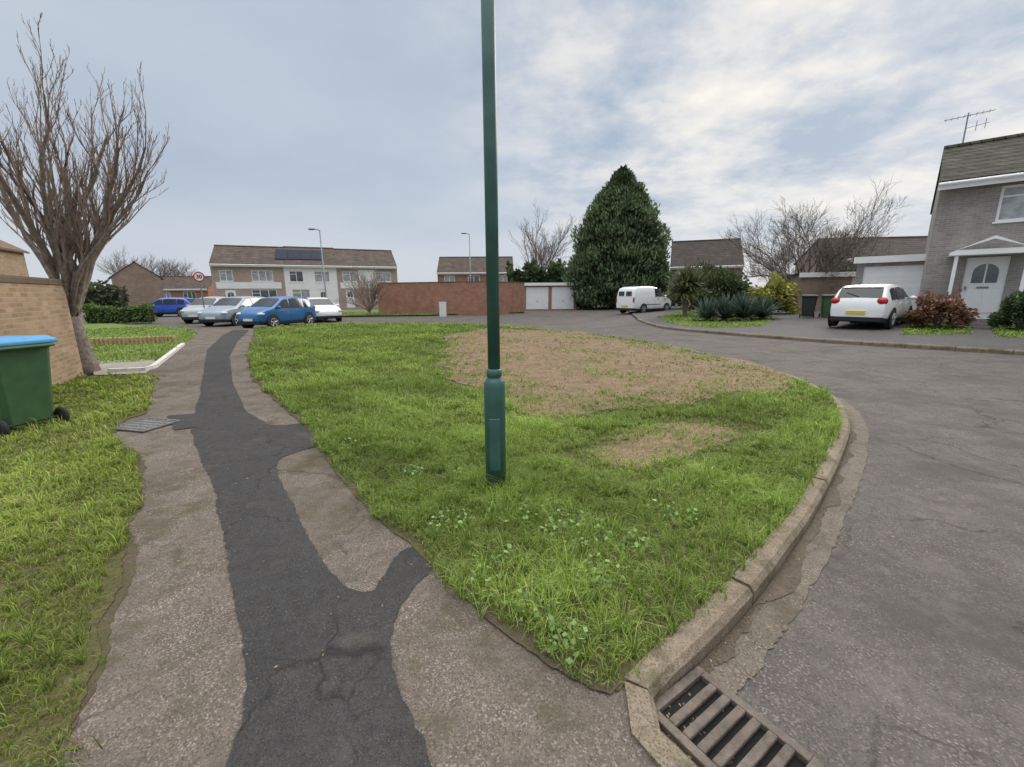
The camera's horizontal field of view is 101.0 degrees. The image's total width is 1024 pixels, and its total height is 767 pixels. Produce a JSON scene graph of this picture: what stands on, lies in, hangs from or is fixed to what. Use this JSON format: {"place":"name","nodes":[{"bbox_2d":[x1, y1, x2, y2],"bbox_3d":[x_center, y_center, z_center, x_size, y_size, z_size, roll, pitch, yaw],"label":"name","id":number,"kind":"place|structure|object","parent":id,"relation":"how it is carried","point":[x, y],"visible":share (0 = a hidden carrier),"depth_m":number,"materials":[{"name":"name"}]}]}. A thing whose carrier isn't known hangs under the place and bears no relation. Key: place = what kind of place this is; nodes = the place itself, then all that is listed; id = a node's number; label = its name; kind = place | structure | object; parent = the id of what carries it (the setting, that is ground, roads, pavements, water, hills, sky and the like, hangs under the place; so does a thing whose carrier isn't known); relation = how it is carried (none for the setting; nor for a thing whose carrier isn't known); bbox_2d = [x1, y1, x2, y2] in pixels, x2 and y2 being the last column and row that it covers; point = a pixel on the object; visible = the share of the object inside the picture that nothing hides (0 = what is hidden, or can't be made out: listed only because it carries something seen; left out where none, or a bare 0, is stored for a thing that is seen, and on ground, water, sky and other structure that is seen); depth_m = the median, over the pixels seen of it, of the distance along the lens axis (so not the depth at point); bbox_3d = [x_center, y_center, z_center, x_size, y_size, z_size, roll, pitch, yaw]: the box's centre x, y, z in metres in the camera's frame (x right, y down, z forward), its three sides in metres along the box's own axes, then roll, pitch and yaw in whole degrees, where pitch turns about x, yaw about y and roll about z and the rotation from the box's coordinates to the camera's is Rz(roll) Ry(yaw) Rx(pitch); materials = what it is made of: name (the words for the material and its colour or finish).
{"place":"outdoors","nodes":[
{"label":"outdoors","id":0,"kind":"place"},
{"bbox_2d":[0,371,159,766],"bbox_3d":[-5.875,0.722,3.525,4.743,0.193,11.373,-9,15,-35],"label":"verge grass","id":1,"kind":"structure","parent":0,"point":[40,508],"depth_m":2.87,"materials":[{"name":"plant"}]},
{"bbox_2d":[0,335,69,437],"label":"wheelie bin","id":2,"kind":"object","parent":1,"relation":"on","point":[26,395],"visible":0.94,"depth_m":4.72,"materials":[{"name":"green plastic"}]},
{"bbox_2d":[0,11,169,375],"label":"bare tree","id":3,"kind":"object","parent":1,"relation":"on","point":[65,229],"visible":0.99,"depth_m":7.83,"materials":[{"name":"brown plant"}]},
{"bbox_2d":[94,359,154,374],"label":"garden path","id":4,"kind":"structure","parent":0,"point":[105,366],"depth_m":9.26,"materials":[{"name":"concrete"}]},
{"bbox_2d":[83,323,198,363],"bbox_3d":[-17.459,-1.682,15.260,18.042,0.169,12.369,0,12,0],"label":"garden grass","id":5,"kind":"structure","parent":0,"point":[117,331],"depth_m":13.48,"materials":[{"name":"plant"}]},
{"bbox_2d":[82,302,157,323],"bbox_3d":[-22.823,-4.101,24.653,3.246,1.245,1.161,-5,13,-19],"label":"clipped hedge","id":6,"kind":"object","parent":5,"relation":"on","point":[109,314],"visible":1,"depth_m":24.36,"materials":[{"name":"green plant"}]},
{"bbox_2d":[90,335,182,345],"bbox_3d":[-11.902,-1.346,13.440,2.336,0.300,0.113,-5,13,-19],"label":"log edging","id":7,"kind":"object","parent":5,"relation":"on","point":[137,340],"visible":0.76,"depth_m":13.36,"materials":[{"name":"brown wood"}]},
{"bbox_2d":[81,308,378,315],"bbox_3d":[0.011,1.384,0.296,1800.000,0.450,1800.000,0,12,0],"label":"ground","id":8,"kind":"structure","parent":0,"point":[353,310],"depth_m":44.15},
{"bbox_2d":[0,240,29,276],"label":"corner house","id":9,"kind":"structure","parent":8,"relation":"on","point":[12,260],"depth_m":28.18,"materials":[{"name":"brown brick"}]},
{"bbox_2d":[0,274,83,386],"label":"garden wall","id":10,"kind":"structure","parent":8,"relation":"on","point":[34,306],"depth_m":7.14,"materials":[{"name":"yellow brick"}]},
{"bbox_2d":[82,279,128,309],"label":"bush","id":11,"kind":"object","parent":8,"relation":"on","point":[106,295],"visible":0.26,"depth_m":47.90,"materials":[{"name":"green plant"}]},
{"bbox_2d":[95,244,174,274],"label":"distant bare tree","id":12,"kind":"object","parent":8,"relation":"on","point":[123,262],"visible":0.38,"depth_m":81.10,"materials":[{"name":"plant"}]},
{"bbox_2d":[107,261,163,305],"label":"gable end house","id":13,"kind":"structure","parent":8,"relation":"on","point":[142,284],"depth_m":58.29,"materials":[{"name":"brown brick"}]},
{"bbox_2d":[97,255,179,276],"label":"distant bare tree","id":14,"kind":"object","parent":8,"relation":"on","point":[165,273],"visible":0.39,"depth_m":73.38,"materials":[{"name":"plant"}]},
{"bbox_2d":[160,257,195,275],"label":"distant bare tree","id":15,"kind":"object","parent":8,"relation":"on","point":[181,271],"visible":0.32,"depth_m":79.83,"materials":[{"name":"plant"}]},
{"bbox_2d":[161,276,213,299],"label":"bungalow","id":16,"kind":"object","parent":8,"relation":"on","point":[182,286],"visible":0.52,"depth_m":71.07,"materials":[{"name":"red brick"}]},
{"bbox_2d":[183,292,195,298],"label":"window","id":17,"kind":"structure","parent":16,"relation":"in","point":[186,294],"depth_m":70.96,"materials":[{"name":"white plastic"}]},
{"bbox_2d":[209,244,285,296],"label":"terraced house","id":18,"kind":"structure","parent":8,"relation":"on","point":[241,270],"depth_m":45.17,"materials":[{"name":"brown brick"}]},
{"bbox_2d":[219,270,233,281],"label":"window","id":19,"kind":"structure","parent":18,"relation":"in","point":[225,275],"depth_m":44.15,"materials":[{"name":"white plastic"}]},
{"bbox_2d":[225,290,235,296],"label":"door","id":20,"kind":"structure","parent":18,"relation":"in","point":[229,293],"depth_m":44.56,"materials":[{"name":"white paint"}]},
{"bbox_2d":[251,270,273,281],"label":"window","id":21,"kind":"structure","parent":18,"relation":"in","point":[257,275],"depth_m":45.41,"materials":[{"name":"white plastic"}]},
{"bbox_2d":[251,290,276,296],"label":"window","id":22,"kind":"structure","parent":18,"relation":"in","point":[260,293],"depth_m":45.83,"materials":[{"name":"white plastic"}]},
{"bbox_2d":[275,246,339,307],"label":"terraced house","id":23,"kind":"structure","parent":8,"relation":"on","point":[303,271],"depth_m":47.51,"materials":[{"name":"paint"}]},
{"bbox_2d":[289,271,304,282],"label":"window","id":24,"kind":"structure","parent":23,"relation":"in","point":[295,276],"depth_m":46.72,"materials":[{"name":"white plastic"}]},
{"bbox_2d":[292,289,310,297],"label":"window","id":25,"kind":"structure","parent":23,"relation":"in","point":[305,293],"depth_m":47.21,"materials":[{"name":"glass"}]},
{"bbox_2d":[314,271,330,282],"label":"window","id":26,"kind":"structure","parent":23,"relation":"in","point":[318,275],"depth_m":47.71,"materials":[{"name":"white plastic"}]},
{"bbox_2d":[319,289,327,297],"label":"door","id":27,"kind":"structure","parent":23,"relation":"in","point":[321,291],"depth_m":48.04,"materials":[{"name":"white paint"}]},
{"bbox_2d":[333,248,397,308],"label":"terraced house","id":28,"kind":"structure","parent":8,"relation":"on","point":[381,261],"depth_m":49.75,"materials":[{"name":"brown brick"}]},
{"bbox_2d":[342,271,357,281],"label":"window","id":29,"kind":"structure","parent":28,"relation":"in","point":[345,274],"depth_m":48.83,"materials":[{"name":"white plastic"}]},
{"bbox_2d":[346,289,354,307],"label":"door","id":30,"kind":"structure","parent":28,"relation":"in","point":[348,304],"depth_m":49.32,"materials":[{"name":"white paint"}]},
{"bbox_2d":[375,272,390,281],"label":"window","id":31,"kind":"structure","parent":28,"relation":"in","point":[388,274],"depth_m":50.37,"materials":[{"name":"white plastic"}]},
{"bbox_2d":[342,312,435,315],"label":"verge","id":32,"kind":"structure","parent":8,"relation":"on","point":[359,313],"depth_m":31.69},
{"bbox_2d":[335,263,389,315],"bbox_3d":[-10.632,-6.807,30.614,3.569,3.911,3.489,0,12,0],"label":"bare shrub","id":33,"kind":"object","parent":32,"relation":"on","point":[374,291],"visible":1,"depth_m":30.60,"materials":[{"name":"plant"}]},
{"bbox_2d":[499,281,524,313],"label":"boundary wall","id":34,"kind":"structure","parent":32,"relation":"on","point":[511,297],"depth_m":33.90,"materials":[{"name":"red brick"}]},
{"bbox_2d":[342,309,1023,337],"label":"lawn grass","id":35,"kind":"structure","parent":32,"relation":"on","point":[997,331],"depth_m":17.34,"materials":[{"name":"plant"}]},
{"bbox_2d":[377,281,486,314],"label":"boundary wall","id":36,"kind":"structure","parent":8,"relation":"on","point":[464,297],"depth_m":32.36,"materials":[{"name":"red brick"}]},
{"bbox_2d":[437,256,512,281],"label":"distant house","id":37,"kind":"structure","parent":8,"relation":"on","point":[450,269],"depth_m":64.52,"materials":[{"name":"red brick"}]},
{"bbox_2d":[444,276,454,281],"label":"window","id":38,"kind":"structure","parent":37,"relation":"in","point":[446,278],"depth_m":64.20,"materials":[{"name":"white plastic"}]},
{"bbox_2d":[468,275,479,280],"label":"window","id":39,"kind":"structure","parent":37,"relation":"in","point":[473,277],"depth_m":64.31,"materials":[{"name":"white plastic"}]},
{"bbox_2d":[506,257,577,307],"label":"ivy hedge","id":40,"kind":"object","parent":8,"relation":"on","point":[532,273],"visible":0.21,"depth_m":44.21,"materials":[{"name":"green plant"}]},
{"bbox_2d":[524,282,576,310],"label":"garage block","id":41,"kind":"structure","parent":8,"relation":"on","point":[547,296],"depth_m":39.35,"materials":[{"name":"metal"}]},
{"bbox_2d":[526,287,547,308],"bbox_3d":[2.344,-7.943,39.330,2.090,2.025,0.080,-1,12,-3],"label":"garage door","id":42,"kind":"structure","parent":41,"relation":"in","point":[536,297],"depth_m":39.31,"materials":[{"name":"white paint"}]},
{"bbox_2d":[552,287,573,308],"bbox_3d":[4.743,-7.991,39.466,2.090,2.025,0.054,-1,12,-3],"label":"garage door","id":43,"kind":"structure","parent":41,"relation":"in","point":[561,299],"depth_m":39.45,"materials":[{"name":"white paint"}]},
{"bbox_2d":[558,163,672,309],"bbox_3d":[9.828,-13.279,38.717,10.985,12.930,11.421,0,12,0],"label":"conifer tree","id":44,"kind":"object","parent":8,"relation":"on","point":[620,242],"visible":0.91,"depth_m":36.47,"materials":[{"name":"green plant"}]},
{"bbox_2d":[669,238,744,302],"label":"gabled house","id":45,"kind":"structure","parent":8,"relation":"on","point":[689,251],"depth_m":44.54,"materials":[{"name":"brown brick"}]},
{"bbox_2d":[718,174,911,298],"bbox_3d":[17.928,-8.067,26.129,9.458,7.083,10.135,0,12,0],"label":"bare tree","id":46,"kind":"object","parent":8,"relation":"on","point":[831,249],"visible":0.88,"depth_m":24.92,"materials":[{"name":"grey plant"}]},
{"bbox_2d":[785,272,855,310],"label":"brick outbuilding","id":47,"kind":"structure","parent":8,"relation":"on","point":[811,283],"depth_m":24.55,"materials":[{"name":"brown brick"}]},
{"bbox_2d":[793,236,927,272],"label":"brown house","id":48,"kind":"structure","parent":8,"relation":"on","point":[906,245],"depth_m":36.64,"materials":[{"name":"brick"}]},
{"bbox_2d":[853,254,925,310],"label":"single garage","id":49,"kind":"structure","parent":8,"relation":"on","point":[905,272],"depth_m":17.53,"materials":[{"name":"grey brick"}]},
{"bbox_2d":[862,265,923,310],"bbox_3d":[16.026,-3.869,17.676,2.240,2.055,0.054,10,16,41],"label":"garage door","id":50,"kind":"structure","parent":49,"relation":"in","point":[908,277],"depth_m":17.49,"materials":[{"name":"white paint"}]},
{"bbox_2d":[916,109,1023,324],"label":"detached house","id":51,"kind":"structure","parent":8,"relation":"on","point":[974,250],"depth_m":14.27,"materials":[{"name":"grey brick"}]},
{"bbox_2d":[959,256,1010,318],"bbox_3d":[15.957,-3.231,14.335,0.990,2.045,0.100,10,16,41],"label":"door","id":52,"kind":"structure","parent":51,"relation":"in","point":[984,279],"depth_m":14.28,"materials":[{"name":"white paint"}]},
{"bbox_2d":[992,184,1023,223],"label":"window","id":53,"kind":"structure","parent":51,"relation":"in","point":[1011,202],"depth_m":13.64,"materials":[{"name":"white plastic"}]},
{"bbox_2d":[61,328,657,766],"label":"pavement","id":54,"kind":"structure","parent":0,"point":[451,654],"depth_m":1.82,"materials":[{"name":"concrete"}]},
{"bbox_2d":[49,460,146,766],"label":"mud edge","id":55,"kind":"object","parent":54,"relation":"on","point":[127,574],"visible":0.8,"depth_m":2.01,"materials":[{"name":"soil"}]},
{"bbox_2d":[109,417,181,431],"bbox_3d":[-4.335,0.483,4.996,0.540,0.014,0.440,3,12,14],"label":"inspection cover","id":56,"kind":"object","parent":54,"relation":"on","point":[145,424],"visible":0.99,"depth_m":4.98,"materials":[{"name":"grey metal"}]},
{"bbox_2d":[107,343,184,371],"bbox_3d":[-8.849,-0.759,10.889,0.737,0.070,5.286,-6,13,-23],"label":"garden edging","id":57,"kind":"object","parent":54,"relation":"on","point":[161,360],"visible":0.91,"depth_m":9.07,"materials":[{"name":"concrete"}]},
{"bbox_2d":[167,413,197,429],"bbox_3d":[-4.026,0.457,5.149,0.297,0.001,0.857,-10,15,-37],"label":"asphalt patch","id":58,"kind":"object","parent":54,"relation":"on","point":[188,420],"visible":0.93,"depth_m":5.13,"materials":[{"name":"asphalt"}]},
{"bbox_2d":[190,330,435,766],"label":"asphalt strip","id":59,"kind":"object","parent":54,"relation":"on","point":[307,703],"visible":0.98,"depth_m":1.99,"materials":[{"name":"asphalt"}]},
{"bbox_2d":[0,0,1023,288],"label":"sky","id":60,"kind":"structure","parent":0,"point":[359,123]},
{"bbox_2d":[247,320,856,690],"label":"island grass","id":61,"kind":"structure","parent":0,"point":[528,477],"depth_m":3.60,"materials":[{"name":"plant"}]},
{"bbox_2d":[245,329,622,693],"bbox_3d":[-5.945,-0.640,10.342,0.980,0.001,21.860,-8,14,-32],"label":"mud edge","id":62,"kind":"object","parent":61,"relation":"on","point":[514,634],"visible":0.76,"depth_m":1.93,"materials":[{"name":"soil"}]},
{"bbox_2d":[481,0,505,493],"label":"lamp post","id":63,"kind":"object","parent":61,"relation":"on","point":[494,417],"visible":0.95,"depth_m":2.89,"materials":[{"name":"metal"}]},
{"bbox_2d":[489,419,500,470],"bbox_3d":[-0.126,0.457,3.119,0.078,0.405,0.013,0,12,0],"label":"access door","id":64,"kind":"structure","parent":63,"relation":"in","point":[494,424],"depth_m":3.11,"materials":[{"name":"green paint"}]},
{"bbox_2d":[339,438,696,664],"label":"weed leaves","id":65,"kind":"object","parent":61,"relation":"on","point":[585,635],"visible":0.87,"depth_m":2.45,"materials":[{"name":"green plant"}]},
{"bbox_2d":[445,331,763,404],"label":"dead grass litter","id":66,"kind":"object","parent":61,"relation":"on","point":[600,372],"visible":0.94,"depth_m":8.78,"materials":[{"name":"beige plant"}]},
{"bbox_2d":[435,328,796,416],"bbox_3d":[0.914,-1.088,12.149,6.626,0.006,13.581,-4,12,-15],"label":"dirt patch","id":67,"kind":"object","parent":61,"relation":"on","point":[679,377],"visible":0.68,"depth_m":8.21,"materials":[{"name":"soil"}]},
{"bbox_2d":[442,329,783,459],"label":"soil clods","id":68,"kind":"object","parent":67,"relation":"on","point":[646,435],"visible":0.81,"depth_m":8.48,"materials":[{"name":"soil"}]},
{"bbox_2d":[589,422,743,468],"bbox_3d":[1.555,0.576,4.349,1.836,0.001,0.851,-8,14,-32],"label":"dirt patch","id":69,"kind":"object","parent":61,"relation":"on","point":[667,441],"visible":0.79,"depth_m":4.23,"materials":[{"name":"soil"}]},
{"bbox_2d":[81,306,1023,766],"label":"road","id":70,"kind":"structure","parent":0,"point":[921,606],"depth_m":2.48,"materials":[{"name":"asphalt"}]},
{"bbox_2d":[149,297,194,316],"bbox_3d":[-27.140,-6.045,33.431,4.038,1.513,2.065,-3,12,-10],"label":"parked car","id":71,"kind":"object","parent":70,"relation":"on","point":[169,306],"visible":0.41,"depth_m":32.74,"materials":[{"name":"blue paint"}]},
{"bbox_2d":[193,271,204,307],"bbox_3d":[-17.925,-4.966,24.454,0.560,2.950,0.106,-5,13,-20],"label":"speed sign","id":72,"kind":"object","parent":70,"relation":"on","point":[198,276],"visible":1,"depth_m":24.20,"materials":[{"name":"metal"}]},
{"bbox_2d":[180,296,224,322],"bbox_3d":[-18.457,-4.576,26.090,2.014,1.573,3.758,-1,12,-2],"label":"parked car","id":73,"kind":"object","parent":70,"relation":"on","point":[189,314],"visible":0.29,"depth_m":24.74,"materials":[{"name":"silver metal"}]},
{"bbox_2d":[197,296,265,325],"bbox_3d":[-15.402,-4.128,23.839,2.095,1.592,4.238,1,12,6],"label":"parked car","id":74,"kind":"object","parent":70,"relation":"on","point":[224,310],"visible":0.56,"depth_m":22.39,"materials":[{"name":"silver metal"}]},
{"bbox_2d":[236,296,315,327],"bbox_3d":[-11.882,-3.645,21.494,2.014,1.573,3.758,3,13,16],"label":"parked car","id":75,"kind":"object","parent":70,"relation":"on","point":[277,311],"visible":1,"depth_m":20.71,"materials":[{"name":"blue paint"}]},
{"bbox_2d":[308,228,326,297],"bbox_3d":[-13.717,-7.833,29.919,0.866,6.030,0.246,-2,12,-6],"label":"street lamp","id":76,"kind":"object","parent":70,"relation":"on","point":[322,259],"visible":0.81,"depth_m":29.78,"materials":[{"name":"metal"}]},
{"bbox_2d":[307,297,341,320],"bbox_3d":[-11.991,-4.573,26.102,2.066,1.464,4.338,-10,16,-39],"label":"parked car","id":77,"kind":"object","parent":70,"relation":"on","point":[326,308],"visible":0.52,"depth_m":24.92,"materials":[{"name":"white paint"}]},
{"bbox_2d":[439,302,446,316],"bbox_3d":[-4.842,-5.178,29.563,0.520,1.030,0.380,-2,12,-8],"label":"utility cabinet","id":78,"kind":"object","parent":70,"relation":"on","point":[442,309],"visible":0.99,"depth_m":29.39,"materials":[{"name":"metal"}]},
{"bbox_2d":[25,392,1017,766],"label":"leaf litter","id":79,"kind":"object","parent":70,"relation":"on","point":[545,676],"visible":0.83,"depth_m":1.85,"materials":[{"name":"brown plant"}]},
{"bbox_2d":[508,200,583,271],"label":"bare tree","id":80,"kind":"object","parent":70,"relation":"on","point":[541,257],"visible":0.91,"depth_m":47.18,"materials":[{"name":"grey plant"}]},
{"bbox_2d":[253,324,849,766],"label":"kerb","id":81,"kind":"structure","parent":70,"relation":"on","point":[693,642],"depth_m":1.95,"materials":[{"name":"concrete"}]},
{"bbox_2d":[616,286,671,312],"bbox_3d":[9.554,-6.037,30.425,4.438,1.914,2.162,-9,15,-35],"label":"parked van","id":82,"kind":"object","parent":70,"relation":"on","point":[642,299],"visible":0.98,"depth_m":29.26,"materials":[{"name":"white paint"}]},
{"bbox_2d":[660,398,868,766],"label":"gutter","id":83,"kind":"object","parent":70,"relation":"on","point":[750,654],"visible":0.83,"depth_m":2.24,"materials":[{"name":"concrete"}]},
{"bbox_2d":[655,666,824,766],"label":"drain grate","id":84,"kind":"object","parent":83,"relation":"on","point":[741,732],"visible":0.92,"depth_m":1.54,"materials":[{"name":"metal"}]},
{"bbox_2d":[696,420,856,672],"bbox_3d":[2.945,0.741,3.982,0.410,0.001,6.252,10,16,40],"label":"gutter silt","id":85,"kind":"object","parent":70,"relation":"on","point":[783,583],"visible":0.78,"depth_m":2.37,"materials":[{"name":"soil"}]},
{"bbox_2d":[637,319,1023,354],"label":"kerb","id":86,"kind":"structure","parent":70,"relation":"on","point":[943,347],"depth_m":11.45,"materials":[{"name":"concrete"}]},
{"bbox_2d":[662,310,772,326],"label":"front lawn","id":87,"kind":"structure","parent":0,"point":[681,323],"depth_m":19.43,"materials":[{"name":"plant"}]},
{"bbox_2d":[658,261,712,315],"bbox_3d":[9.732,-5.278,23.469,3.366,3.223,2.866,0,12,0],"label":"cabbage palm","id":88,"kind":"object","parent":87,"relation":"on","point":[689,281],"visible":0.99,"depth_m":23.07,"materials":[{"name":"green plant"}]},
{"bbox_2d":[684,295,726,320],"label":"yucca plant","id":89,"kind":"object","parent":87,"relation":"on","point":[705,309],"visible":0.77,"depth_m":20.13,"materials":[{"name":"green plant"}]},
{"bbox_2d":[688,268,753,311],"bbox_3d":[13.195,-5.837,26.477,4.601,2.782,3.411,0,12,0],"label":"dark shrub","id":90,"kind":"object","parent":87,"relation":"on","point":[730,282],"visible":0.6,"depth_m":25.75,"materials":[{"name":"green plant"}]},
{"bbox_2d":[698,291,743,321],"bbox_3d":[10.047,-3.694,19.893,2.916,1.601,2.765,0,12,0],"label":"yucca plant","id":91,"kind":"object","parent":87,"relation":"on","point":[724,310],"visible":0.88,"depth_m":19.63,"materials":[{"name":"green plant"}]},
{"bbox_2d":[727,290,774,320],"bbox_3d":[10.879,-3.690,19.748,2.558,1.545,2.812,-6,13,-25],"label":"yucca plant","id":92,"kind":"object","parent":87,"relation":"on","point":[747,309],"visible":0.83,"depth_m":19.36,"materials":[{"name":"green plant"}]},
{"bbox_2d":[747,293,783,319],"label":"yucca plant","id":93,"kind":"object","parent":87,"relation":"on","point":[766,305],"visible":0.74,"depth_m":19.67,"materials":[{"name":"green plant"}]},
{"bbox_2d":[629,302,1023,349],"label":"drive pavement","id":94,"kind":"structure","parent":0,"point":[816,326],"depth_m":13.98,"materials":[{"name":"grey concrete"}]},
{"bbox_2d":[667,257,752,307],"bbox_3d":[14.863,-7.634,32.125,7.338,3.816,3.743,0,12,0],"label":"tall shrub","id":95,"kind":"object","parent":94,"relation":"on","point":[705,266],"visible":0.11,"depth_m":31.81,"materials":[{"name":"green plant"}]},
{"bbox_2d":[748,270,800,313],"bbox_3d":[14.278,-4.941,23.013,2.800,2.389,2.603,0,12,0],"label":"golden shrub","id":96,"kind":"object","parent":94,"relation":"on","point":[778,288],"visible":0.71,"depth_m":22.55,"materials":[{"name":"yellow plant"}]},
{"bbox_2d":[799,295,818,317],"bbox_3d":[13.847,-3.610,19.729,0.620,1.065,0.798,6,14,29],"label":"wheelie bin","id":97,"kind":"object","parent":94,"relation":"on","point":[808,305],"visible":1,"depth_m":19.48,"materials":[{"name":"plastic"}]},
{"bbox_2d":[818,294,835,316],"bbox_3d":[14.698,-3.596,19.631,0.620,1.065,0.798,6,14,29],"label":"wheelie bin","id":98,"kind":"object","parent":94,"relation":"on","point":[826,303],"visible":0.57,"depth_m":19.44,"materials":[{"name":"green plastic"}]},
{"bbox_2d":[826,256,860,271],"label":"tall shrub","id":99,"kind":"object","parent":94,"relation":"on","point":[845,267],"visible":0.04,"depth_m":29.51,"materials":[{"name":"green plant"}]},
{"bbox_2d":[828,284,916,328],"bbox_3d":[13.122,-2.843,15.366,4.038,1.513,2.065,-10,15,-37],"label":"parked car","id":100,"kind":"object","parent":94,"relation":"on","point":[887,305],"visible":0.9,"depth_m":14.18,"materials":[{"name":"white paint"}]},
{"bbox_2d":[905,323,969,334],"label":"front lawn","id":101,"kind":"structure","parent":0,"point":[938,333],"depth_m":13.25,"materials":[{"name":"plant"}]},
{"bbox_2d":[901,285,979,328],"bbox_3d":[14.110,-2.491,13.866,1.732,1.434,2.013,4,13,21],"label":"brown hydrangea","id":102,"kind":"object","parent":101,"relation":"on","point":[954,310],"visible":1,"depth_m":13.60,"materials":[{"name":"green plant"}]},
{"bbox_2d":[992,327,1023,337],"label":"front lawn","id":103,"kind":"structure","parent":0,"point":[1010,331],"depth_m":12.15,"materials":[{"name":"plant"}]},
{"bbox_2d":[986,291,1023,328],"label":"evergreen shrub","id":104,"kind":"object","parent":103,"relation":"on","point":[1010,312],"visible":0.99,"depth_m":12.68,"materials":[{"name":"green plant"}]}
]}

